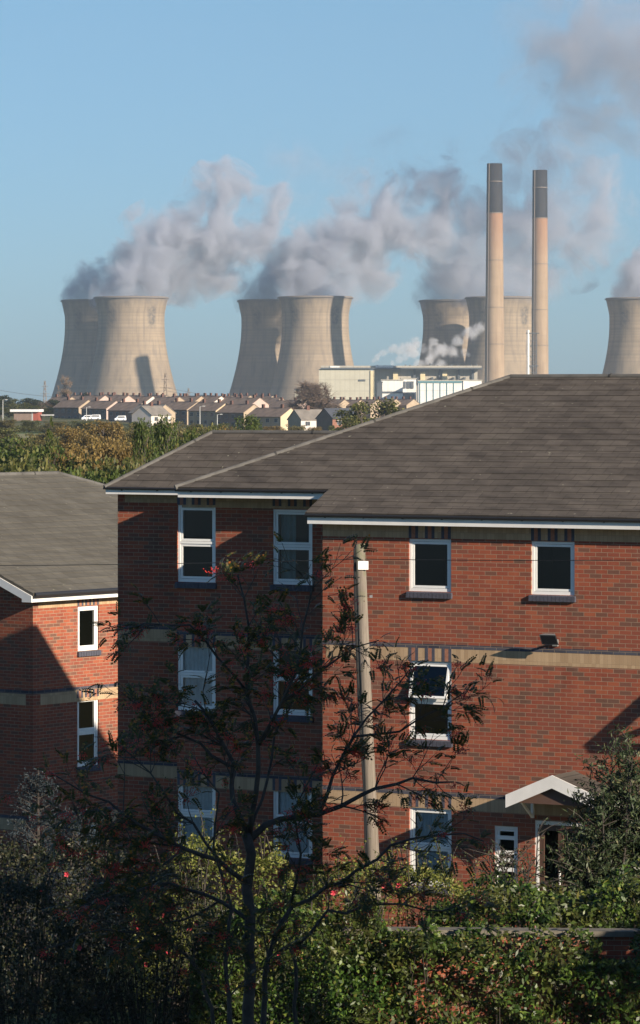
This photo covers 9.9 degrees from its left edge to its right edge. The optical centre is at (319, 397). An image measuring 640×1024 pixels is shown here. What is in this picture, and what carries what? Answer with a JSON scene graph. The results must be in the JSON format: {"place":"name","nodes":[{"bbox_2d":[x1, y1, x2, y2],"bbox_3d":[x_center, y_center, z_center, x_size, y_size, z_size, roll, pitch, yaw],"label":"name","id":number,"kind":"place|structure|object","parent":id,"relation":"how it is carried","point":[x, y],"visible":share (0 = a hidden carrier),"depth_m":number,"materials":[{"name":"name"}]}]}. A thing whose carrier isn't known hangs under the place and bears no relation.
{"place":"outdoors","nodes":[
{"label":"outdoors","id":0,"kind":"place"},
{"bbox_2d":[0,767,87,991],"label":"dwarf conifer","id":1,"kind":"object","parent":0,"point":[38,778],"visible":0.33,"depth_m":65.94,"materials":[{"name":"green plant"}]},
{"bbox_2d":[23,804,129,977],"bbox_3d":[-4.223,8.561,64.060,2.112,3.070,2.160,0,0,-25],"label":"dwarf conifer","id":2,"kind":"object","parent":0,"point":[75,844],"visible":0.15,"depth_m":63.92,"materials":[{"name":"green plant"}]},
{"bbox_2d":[0,405,370,1023],"bbox_3d":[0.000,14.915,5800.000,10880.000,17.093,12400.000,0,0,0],"label":"ground","id":3,"kind":"structure","parent":0,"point":[58,420],"depth_m":63.38,"materials":[{"name":"green plant"}]},
{"bbox_2d":[0,428,19,446],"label":"shrub","id":4,"kind":"object","parent":3,"relation":"on","point":[6,432],"visible":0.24,"depth_m":638.78,"materials":[{"name":"green plant"}]},
{"bbox_2d":[0,403,20,417],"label":"broadleaf tree","id":5,"kind":"object","parent":3,"relation":"on","point":[7,413],"visible":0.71,"depth_m":1218.67,"materials":[{"name":"green plant"}]},
{"bbox_2d":[0,418,23,431],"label":"shrub","id":6,"kind":"object","parent":3,"relation":"on","point":[4,423],"visible":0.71,"depth_m":899.12,"materials":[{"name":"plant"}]},
{"bbox_2d":[0,434,30,457],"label":"shrub","id":7,"kind":"object","parent":3,"relation":"on","point":[10,441],"visible":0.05,"depth_m":377.85,"materials":[{"name":"green plant"}]},
{"bbox_2d":[0,450,34,471],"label":"shrub","id":8,"kind":"object","parent":3,"relation":"on","point":[23,460],"visible":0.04,"depth_m":225.05,"materials":[{"name":"green plant"}]},
{"bbox_2d":[0,446,44,471],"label":"shrub","id":9,"kind":"object","parent":3,"relation":"on","point":[6,454],"visible":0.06,"depth_m":249.00,"materials":[{"name":"green plant"}]},
{"bbox_2d":[3,457,55,471],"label":"shrub","id":10,"kind":"object","parent":3,"relation":"on","point":[45,466],"visible":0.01,"depth_m":189.53,"materials":[{"name":"green plant"}]},
{"bbox_2d":[16,420,43,431],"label":"shrub","id":11,"kind":"object","parent":3,"relation":"on","point":[30,426],"visible":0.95,"depth_m":899.10,"materials":[{"name":"green plant"}]},
{"bbox_2d":[17,398,45,408],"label":"broadleaf tree","id":12,"kind":"object","parent":3,"relation":"on","point":[32,401],"visible":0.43,"depth_m":1299.18,"materials":[{"name":"green plant"}]},
{"bbox_2d":[10,409,53,420],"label":"pavilion","id":13,"kind":"structure","parent":3,"relation":"on","point":[28,414],"depth_m":1119.37,"materials":[{"name":"brown brick"}]},
{"bbox_2d":[22,433,62,453],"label":"shrub","id":14,"kind":"object","parent":3,"relation":"on","point":[54,441],"visible":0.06,"depth_m":349.64,"materials":[{"name":"green plant"}]},
{"bbox_2d":[26,429,59,446],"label":"shrub","id":15,"kind":"object","parent":3,"relation":"on","point":[41,440],"visible":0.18,"depth_m":618.53,"materials":[{"name":"green plant"}]},
{"bbox_2d":[0,849,90,1023],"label":"shrub","id":16,"kind":"object","parent":3,"relation":"on","point":[39,891],"visible":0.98,"depth_m":52.97,"materials":[{"name":"green plant"}]},
{"bbox_2d":[26,442,78,472],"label":"shrub","id":17,"kind":"object","parent":3,"relation":"on","point":[61,450],"visible":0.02,"depth_m":240.12,"materials":[{"name":"green plant"}]},
{"bbox_2d":[35,421,71,432],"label":"shrub","id":18,"kind":"object","parent":3,"relation":"on","point":[57,425],"visible":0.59,"depth_m":888.86,"materials":[{"name":"green plant"}]},
{"bbox_2d":[0,471,117,939],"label":"brick house block","id":19,"kind":"structure","parent":3,"relation":"on","point":[52,658],"depth_m":83.86,"materials":[{"name":"red brick"}]},
{"bbox_2d":[76,700,100,771],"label":"window","id":20,"kind":"structure","parent":19,"relation":"in","point":[93,730],"depth_m":84.25,"materials":[{"name":"white plastic"}]},
{"bbox_2d":[77,605,100,656],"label":"window","id":21,"kind":"structure","parent":19,"relation":"in","point":[94,651],"depth_m":84.21,"materials":[{"name":"white plastic"}]},
{"bbox_2d":[42,446,82,469],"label":"shrub","id":22,"kind":"object","parent":3,"relation":"on","point":[65,451],"depth_m":269.59,"materials":[{"name":"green plant"}]},
{"bbox_2d":[57,376,72,396],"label":"bare tree","id":23,"kind":"object","parent":3,"relation":"on","point":[66,379],"visible":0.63,"depth_m":1499.79,"materials":[{"name":"brown plant"}]},
{"bbox_2d":[53,425,82,453],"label":"shrub","id":24,"kind":"object","parent":3,"relation":"on","point":[69,435],"visible":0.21,"depth_m":518.91,"materials":[{"name":"brown plant"}]},
{"bbox_2d":[52,396,89,418],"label":"house","id":25,"kind":"structure","parent":3,"relation":"on","point":[69,408],"depth_m":1205.17,"materials":[{"name":"brown brick"}]},
{"bbox_2d":[52,440,90,458],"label":"shrub","id":26,"kind":"object","parent":3,"relation":"on","point":[73,447],"visible":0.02,"depth_m":338.76,"materials":[{"name":"brown plant"}]},
{"bbox_2d":[51,299,97,397],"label":"cooling tower","id":27,"kind":"structure","parent":3,"relation":"on","point":[80,339],"depth_m":3460.83,"materials":[{"name":"concrete"}]},
{"bbox_2d":[55,449,101,480],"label":"shrub","id":28,"kind":"object","parent":3,"relation":"on","point":[79,457],"visible":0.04,"depth_m":239.20,"materials":[{"name":"green plant"}]},
{"bbox_2d":[62,420,95,431],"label":"shrub","id":29,"kind":"object","parent":3,"relation":"on","point":[80,425],"visible":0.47,"depth_m":889.11,"materials":[{"name":"green plant"}]},
{"bbox_2d":[0,821,170,1022],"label":"shrub","id":30,"kind":"object","parent":3,"relation":"on","point":[5,853],"visible":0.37,"depth_m":58.01,"materials":[{"name":"green plant"}]},
{"bbox_2d":[71,432,109,447],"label":"shrub","id":31,"kind":"object","parent":3,"relation":"on","point":[83,441],"visible":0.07,"depth_m":429.79,"materials":[{"name":"brown plant"}]},
{"bbox_2d":[80,392,112,400],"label":"house","id":32,"kind":"structure","parent":3,"relation":"on","point":[100,396],"depth_m":1344.50,"materials":[{"name":"brown brick"}]},
{"bbox_2d":[80,397,117,419],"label":"house","id":33,"kind":"structure","parent":3,"relation":"on","point":[97,407],"depth_m":1184.89,"materials":[{"name":"brown brick"}]},
{"bbox_2d":[75,439,125,465],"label":"shrub","id":34,"kind":"object","parent":3,"relation":"on","point":[99,450],"visible":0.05,"depth_m":299.81,"materials":[{"name":"brown plant"}]},
{"bbox_2d":[79,418,127,447],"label":"shrub","id":35,"kind":"object","parent":3,"relation":"on","point":[101,427],"visible":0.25,"depth_m":479.88,"materials":[{"name":"brown plant"}]},
{"bbox_2d":[83,467,124,483],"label":"shrub","id":36,"kind":"object","parent":3,"relation":"on","point":[96,477],"visible":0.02,"depth_m":199.26,"materials":[{"name":"green plant"}]},
{"bbox_2d":[81,454,131,483],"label":"shrub","id":37,"kind":"object","parent":3,"relation":"on","point":[126,461],"visible":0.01,"depth_m":229.72,"materials":[{"name":"green plant"}]},
{"bbox_2d":[90,435,127,456],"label":"shrub","id":38,"kind":"object","parent":3,"relation":"on","point":[113,442],"visible":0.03,"depth_m":329.21,"materials":[{"name":"brown plant"}]},
{"bbox_2d":[98,455,144,481],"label":"shrub","id":39,"kind":"object","parent":3,"relation":"on","point":[106,466],"visible":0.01,"depth_m":209.85,"materials":[{"name":"green plant"}]},
{"bbox_2d":[107,393,135,401],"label":"house","id":40,"kind":"structure","parent":3,"relation":"on","point":[119,398],"depth_m":1348.70,"materials":[{"name":"brown brick"}]},
{"bbox_2d":[107,443,136,470],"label":"shrub","id":41,"kind":"object","parent":3,"relation":"on","point":[127,453],"visible":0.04,"depth_m":240.10,"materials":[{"name":"brown plant"}]},
{"bbox_2d":[107,399,142,421],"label":"house","id":42,"kind":"structure","parent":3,"relation":"on","point":[123,408],"depth_m":1136.16,"materials":[{"name":"brown brick"}]},
{"bbox_2d":[85,296,177,396],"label":"cooling tower","id":43,"kind":"structure","parent":3,"relation":"on","point":[131,356],"depth_m":3355.97,"materials":[{"name":"grey concrete"}]},
{"bbox_2d":[120,423,146,448],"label":"shrub","id":44,"kind":"object","parent":3,"relation":"on","point":[129,436],"visible":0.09,"depth_m":499.03,"materials":[{"name":"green plant"}]},
{"bbox_2d":[127,417,158,470],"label":"broadleaf tree","id":45,"kind":"object","parent":3,"relation":"on","point":[140,436],"visible":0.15,"depth_m":224.90,"materials":[{"name":"green plant"}]},
{"bbox_2d":[133,393,154,403],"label":"house","id":46,"kind":"structure","parent":3,"relation":"on","point":[148,398],"depth_m":1353.89,"materials":[{"name":"brown brick"}]},
{"bbox_2d":[47,832,242,1023],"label":"rose bush","id":47,"kind":"object","parent":3,"relation":"on","point":[182,1018],"visible":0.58,"depth_m":53.53,"materials":[{"name":"green plant"}]},
{"bbox_2d":[130,402,171,426],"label":"house","id":48,"kind":"structure","parent":3,"relation":"on","point":[150,412],"depth_m":1036.20,"materials":[{"name":"brick"}]},
{"bbox_2d":[128,401,176,426],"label":"house","id":49,"kind":"structure","parent":3,"relation":"on","point":[169,410],"depth_m":1094.87,"materials":[{"name":"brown brick"}]},
{"bbox_2d":[149,414,181,456],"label":"broadleaf tree","id":50,"kind":"object","parent":3,"relation":"on","point":[162,432],"visible":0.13,"depth_m":231.83,"materials":[{"name":"green plant"}]},
{"bbox_2d":[151,394,184,404],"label":"house","id":51,"kind":"structure","parent":3,"relation":"on","point":[164,400],"depth_m":1345.41,"materials":[{"name":"brown brick"}]},
{"bbox_2d":[167,398,197,424],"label":"house","id":52,"kind":"structure","parent":3,"relation":"on","point":[180,408],"depth_m":1153.57,"materials":[{"name":"brown brick"}]},
{"bbox_2d":[171,421,206,447],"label":"shrub","id":53,"kind":"object","parent":3,"relation":"on","point":[180,432],"visible":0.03,"depth_m":469.67,"materials":[{"name":"green plant"}]},
{"bbox_2d":[183,424,198,442],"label":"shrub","id":54,"kind":"object","parent":3,"relation":"on","point":[192,436],"visible":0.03,"depth_m":239.84,"materials":[{"name":"green plant"}]},
{"bbox_2d":[188,399,227,426],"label":"house","id":55,"kind":"structure","parent":3,"relation":"on","point":[207,410],"depth_m":1115.33,"materials":[{"name":"brick"}]},
{"bbox_2d":[194,422,222,436],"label":"shrub","id":56,"kind":"object","parent":3,"relation":"on","point":[210,428],"visible":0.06,"depth_m":459.84,"materials":[{"name":"green plant"}]},
{"bbox_2d":[200,393,223,401],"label":"house","id":57,"kind":"structure","parent":3,"relation":"on","point":[216,397],"depth_m":1349.21,"materials":[{"name":"grey brick"}]},
{"bbox_2d":[130,800,310,1013],"bbox_3d":[-1.558,7.972,57.406,2.855,3.189,1.967,0,0,0],"label":"rose bush","id":58,"kind":"object","parent":3,"relation":"on","point":[280,860],"visible":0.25,"depth_m":57.02,"materials":[{"name":"green plant"}]},
{"bbox_2d":[215,401,258,429],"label":"house","id":59,"kind":"structure","parent":3,"relation":"on","point":[230,411],"depth_m":1104.91,"materials":[{"name":"grey brick"}]},
{"bbox_2d":[230,413,262,429],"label":"broadleaf tree","id":60,"kind":"object","parent":3,"relation":"on","point":[255,423],"visible":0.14,"depth_m":419.57,"materials":[{"name":"green plant"}]},
{"bbox_2d":[229,395,268,407],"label":"house","id":61,"kind":"structure","parent":3,"relation":"on","point":[258,402],"depth_m":1294.47,"materials":[{"name":"grey brick"}]},
{"bbox_2d":[0,531,503,1023],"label":"rowan tree","id":62,"kind":"object","parent":3,"relation":"on","point":[303,815],"visible":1,"depth_m":44.95,"materials":[{"name":"green plant"}]},
{"bbox_2d":[229,299,281,396],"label":"cooling tower","id":63,"kind":"structure","parent":3,"relation":"on","point":[260,341],"depth_m":3460.03,"materials":[{"name":"grey concrete"}]},
{"bbox_2d":[246,404,293,429],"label":"house","id":64,"kind":"structure","parent":3,"relation":"on","point":[268,417],"depth_m":1063.92,"materials":[{"name":"brick"}]},
{"bbox_2d":[269,397,306,407],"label":"house","id":65,"kind":"structure","parent":3,"relation":"on","point":[276,403],"depth_m":1308.28,"materials":[{"name":"brown brick"}]},
{"bbox_2d":[188,863,414,1023],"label":"laurel bush","id":66,"kind":"object","parent":3,"relation":"on","point":[329,919],"visible":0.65,"depth_m":52.96,"materials":[{"name":"green plant"}]},
{"bbox_2d":[287,406,321,429],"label":"house","id":67,"kind":"structure","parent":3,"relation":"on","point":[307,416],"depth_m":958.01,"materials":[{"name":"brick"}]},
{"bbox_2d":[270,296,353,399],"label":"cooling tower","id":68,"kind":"structure","parent":3,"relation":"on","point":[315,335],"depth_m":3346.70,"materials":[{"name":"grey concrete"}]},
{"bbox_2d":[279,380,344,409],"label":"bare tree","id":69,"kind":"object","parent":3,"relation":"on","point":[316,395],"visible":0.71,"depth_m":1147.11,"materials":[{"name":"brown plant"}]},
{"bbox_2d":[331,401,373,430],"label":"broadleaf tree","id":70,"kind":"object","parent":3,"relation":"on","point":[358,418],"visible":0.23,"depth_m":640.01,"materials":[{"name":"green plant"}]},
{"bbox_2d":[353,544,380,925],"bbox_3d":[0.805,6.160,61.000,0.506,7.486,0.258,0,0,0],"label":"telephone pole","id":71,"kind":"object","parent":3,"relation":"on","point":[360,568],"visible":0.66,"depth_m":60.92,"materials":[{"name":"brown wood"}]},
{"bbox_2d":[0,559,353,565],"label":"overhead cable","id":72,"kind":"object","parent":71,"relation":"attached to","point":[160,563],"visible":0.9,"depth_m":62.59,"materials":[{"name":"black plastic"}]},
{"bbox_2d":[370,559,614,560],"bbox_3d":[13.345,1.535,52.999,29.944,2.281,0.011,0,0,32],"label":"overhead cable","id":73,"kind":"object","parent":71,"relation":"attached to","point":[502,560],"visible":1,"depth_m":59.48,"materials":[{"name":"black plastic"}]},
{"bbox_2d":[358,397,380,417],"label":"house","id":74,"kind":"structure","parent":3,"relation":"on","point":[367,399],"depth_m":1502.34,"materials":[{"name":"grey brick"}]},
{"bbox_2d":[103,373,639,927],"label":"apartment block","id":75,"kind":"structure","parent":3,"relation":"on","point":[505,509],"depth_m":66.74,"materials":[{"name":"red brick"}]},
{"bbox_2d":[175,505,216,588],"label":"window","id":76,"kind":"structure","parent":75,"relation":"in","point":[182,583],"depth_m":69.56,"materials":[{"name":"white plastic"}]},
{"bbox_2d":[175,647,216,717],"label":"window","id":77,"kind":"structure","parent":75,"relation":"in","point":[195,660],"depth_m":69.62,"materials":[{"name":"white plastic"}]},
{"bbox_2d":[178,786,215,857],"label":"window","id":78,"kind":"structure","parent":75,"relation":"in","point":[206,799],"depth_m":69.61,"materials":[{"name":"white plastic"}]},
{"bbox_2d":[270,509,313,591],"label":"window","id":79,"kind":"structure","parent":75,"relation":"in","point":[288,517],"depth_m":68.75,"materials":[{"name":"white plastic"}]},
{"bbox_2d":[270,651,313,722],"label":"window","id":80,"kind":"structure","parent":75,"relation":"in","point":[301,717],"depth_m":68.61,"materials":[{"name":"white plastic"}]},
{"bbox_2d":[270,791,313,864],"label":"window","id":81,"kind":"structure","parent":75,"relation":"in","point":[282,801],"depth_m":68.71,"materials":[{"name":"blue glass"}]},
{"bbox_2d":[406,539,452,598],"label":"window","id":82,"kind":"structure","parent":75,"relation":"in","point":[440,592],"depth_m":65.89,"materials":[{"name":"white plastic"}]},
{"bbox_2d":[407,807,452,893],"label":"window","id":83,"kind":"structure","parent":75,"relation":"in","point":[428,816],"depth_m":65.97,"materials":[{"name":"white plastic"}]},
{"bbox_2d":[408,661,452,746],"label":"window","id":84,"kind":"structure","parent":75,"relation":"in","point":[439,700],"depth_m":65.84,"materials":[{"name":"white plastic"}]},
{"bbox_2d":[495,826,517,883],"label":"window","id":85,"kind":"structure","parent":75,"relation":"in","point":[498,829],"depth_m":65.17,"materials":[{"name":"white plastic"}]},
{"bbox_2d":[539,633,558,645],"bbox_3d":[4.058,4.243,64.528,0.320,0.234,0.362,0,0,28],"label":"floodlight","id":86,"kind":"object","parent":75,"relation":"attached to","point":[549,639],"visible":1,"depth_m":64.42,"materials":[{"name":"grey metal"}]},
{"bbox_2d":[528,541,575,601],"bbox_3d":[4.098,3.052,64.744,0.895,1.055,0.155,0,0,28],"label":"window","id":87,"kind":"structure","parent":75,"relation":"in","point":[546,595],"depth_m":64.76,"materials":[{"name":"white plastic"}]},
{"bbox_2d":[539,824,581,927],"bbox_3d":[4.225,8.498,64.693,0.820,1.965,0.098,0,0,28],"label":"door","id":88,"kind":"structure","parent":75,"relation":"in","point":[553,828],"depth_m":64.82,"materials":[{"name":"white"}]},
{"bbox_2d":[347,398,404,425],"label":"broadleaf tree","id":89,"kind":"object","parent":3,"relation":"on","point":[385,408],"visible":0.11,"depth_m":660.26,"materials":[{"name":"green plant"}]},
{"bbox_2d":[293,825,487,1017],"bbox_3d":[1.121,8.103,56.839,3.093,2.859,1.782,0,0,0],"label":"rose bush","id":90,"kind":"object","parent":3,"relation":"on","point":[454,889],"visible":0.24,"depth_m":56.50,"materials":[{"name":"green plant"}]},
{"bbox_2d":[380,380,403,398],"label":"precipitator building","id":91,"kind":"structure","parent":3,"relation":"on","point":[390,388],"depth_m":3000.00,"materials":[{"name":"grey metal"}]},
{"bbox_2d":[319,363,482,400],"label":"turbine hall","id":92,"kind":"structure","parent":3,"relation":"on","point":[353,382],"depth_m":3130.00,"materials":[{"name":"grey metal"}]},
{"bbox_2d":[395,396,419,409],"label":"house","id":93,"kind":"structure","parent":3,"relation":"on","point":[407,403],"depth_m":1502.79,"materials":[{"name":"brown brick"}]},
{"bbox_2d":[400,378,416,399],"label":"transfer house","id":94,"kind":"structure","parent":3,"relation":"on","point":[409,386],"depth_m":3009.40,"materials":[{"name":"grey metal"}]},
{"bbox_2d":[417,380,462,403],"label":"coal hopper shed","id":95,"kind":"structure","parent":3,"relation":"on","point":[428,390],"depth_m":2960.00,"materials":[{"name":"white metal"}]},
{"bbox_2d":[418,299,468,365],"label":"cooling tower","id":96,"kind":"structure","parent":3,"relation":"on","point":[445,332],"depth_m":3470.62,"materials":[{"name":"grey concrete"}]},
{"bbox_2d":[462,380,481,389],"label":"ash silo shed","id":97,"kind":"structure","parent":3,"relation":"on","point":[466,384],"depth_m":2990.00,"materials":[{"name":"white metal"}]},
{"bbox_2d":[324,915,639,1023],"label":"laurel hedge","id":98,"kind":"object","parent":3,"relation":"on","point":[448,945],"visible":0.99,"depth_m":52.56,"materials":[{"name":"green plant"}]},
{"bbox_2d":[337,926,639,1023],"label":"garden wall","id":99,"kind":"structure","parent":3,"relation":"on","point":[616,942],"depth_m":53.55,"materials":[{"name":"red brick"}]},
{"bbox_2d":[418,817,566,927],"bbox_3d":[2.898,8.108,58.468,2.309,3.004,1.758,0,0,-42],"label":"twiggy shrub","id":100,"kind":"object","parent":3,"relation":"on","point":[502,863],"visible":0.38,"depth_m":58.55,"materials":[{"name":"green plant"}]},
{"bbox_2d":[485,163,503,381],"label":"power station chimney","id":101,"kind":"object","parent":3,"relation":"on","point":[494,335],"visible":0.89,"depth_m":3033.80,"materials":[{"name":"concrete"}]},
{"bbox_2d":[464,296,531,382],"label":"cooling tower","id":102,"kind":"structure","parent":3,"relation":"on","point":[517,317],"depth_m":3362.96,"materials":[{"name":"grey concrete"}]},
{"bbox_2d":[423,856,639,927],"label":"laurel hedge","id":103,"kind":"object","parent":3,"relation":"on","point":[593,901],"visible":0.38,"depth_m":54.53,"materials":[{"name":"green plant"}]},
{"bbox_2d":[526,330,538,373],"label":"lattice mast","id":104,"kind":"object","parent":3,"relation":"on","point":[528,333],"visible":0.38,"depth_m":3059.75,"materials":[{"name":"grey metal"}]},
{"bbox_2d":[531,170,548,373],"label":"power station chimney","id":105,"kind":"object","parent":3,"relation":"on","point":[539,309],"visible":0.77,"depth_m":3167.10,"materials":[{"name":"concrete"}]},
{"bbox_2d":[522,724,639,927],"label":"tall buddleia","id":106,"kind":"object","parent":3,"relation":"on","point":[604,844],"visible":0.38,"depth_m":59.10,"materials":[{"name":"green plant"}]},
{"bbox_2d":[602,297,639,373],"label":"cooling tower","id":107,"kind":"structure","parent":3,"relation":"on","point":[623,353],"depth_m":3394.09,"materials":[{"name":"grey concrete"}]},
{"bbox_2d":[0,0,639,403],"label":"sky","id":108,"kind":"structure","parent":0,"point":[204,156],"materials":[{"name":"blue"}]},
{"bbox_2d":[315,408,353,430],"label":"house","id":109,"kind":"structure","parent":0,"point":[324,418],"depth_m":937.80,"materials":[{"name":"brick"}]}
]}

